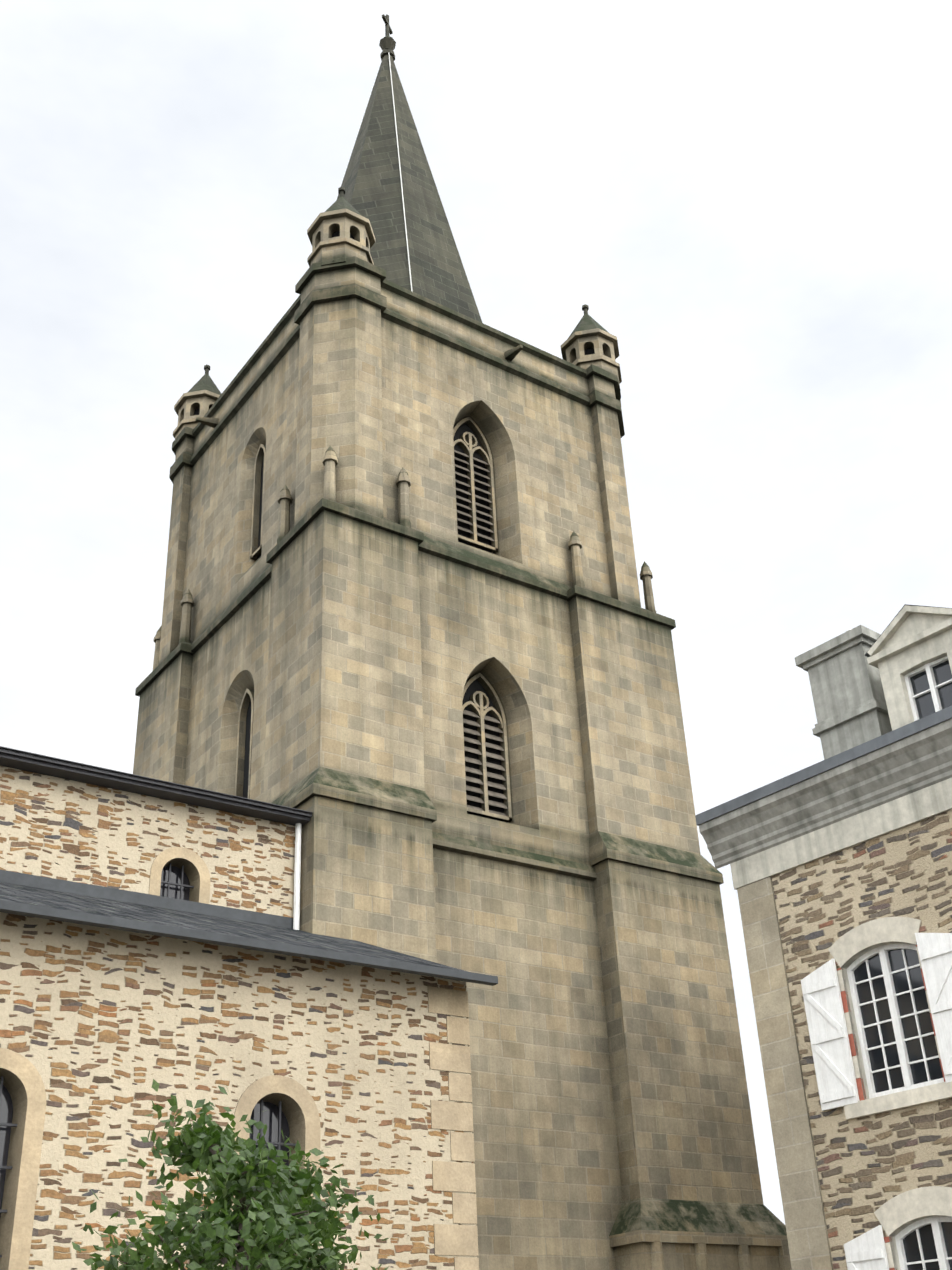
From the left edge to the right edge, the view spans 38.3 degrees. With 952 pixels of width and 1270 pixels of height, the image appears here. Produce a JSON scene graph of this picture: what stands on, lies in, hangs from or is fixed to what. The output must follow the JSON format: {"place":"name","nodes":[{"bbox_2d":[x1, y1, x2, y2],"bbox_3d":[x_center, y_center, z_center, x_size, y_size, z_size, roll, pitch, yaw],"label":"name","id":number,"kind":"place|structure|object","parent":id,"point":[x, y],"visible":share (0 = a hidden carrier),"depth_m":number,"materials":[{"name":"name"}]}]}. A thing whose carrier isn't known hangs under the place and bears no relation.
{"place":"outdoors","nodes":[
{"label":"outdoors","id":0,"kind":"place"},
{"bbox_2d":[72,1079,388,1269],"bbox_3d":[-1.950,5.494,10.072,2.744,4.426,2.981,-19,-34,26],"label":"young tree","id":1,"kind":"object","parent":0,"point":[265,1224],"visible":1,"depth_m":10.41,"materials":[{"name":"green plant"}]},
{"bbox_2d":[0,746,497,1269],"bbox_3d":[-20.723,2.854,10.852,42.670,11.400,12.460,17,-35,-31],"label":"church nave","id":2,"kind":"structure","parent":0,"point":[150,930],"depth_m":16.37,"materials":[{"name":"beige stone"}]},
{"bbox_2d":[133,14,791,1269],"bbox_3d":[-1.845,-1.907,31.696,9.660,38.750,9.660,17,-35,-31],"label":"church tower","id":3,"kind":"structure","parent":0,"point":[413,648],"depth_m":25.96,"materials":[{"name":"beige stone"}]},
{"bbox_2d":[0,0,951,1223],"label":"sky","id":4,"kind":"structure","parent":0,"point":[752,197],"materials":[{"name":"white"}]},
{"bbox_2d":[695,604,951,1269],"bbox_3d":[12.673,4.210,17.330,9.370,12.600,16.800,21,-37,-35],"label":"stone house","id":5,"kind":"structure","parent":0,"point":[838,858],"depth_m":19.36,"materials":[{"name":"stone"}]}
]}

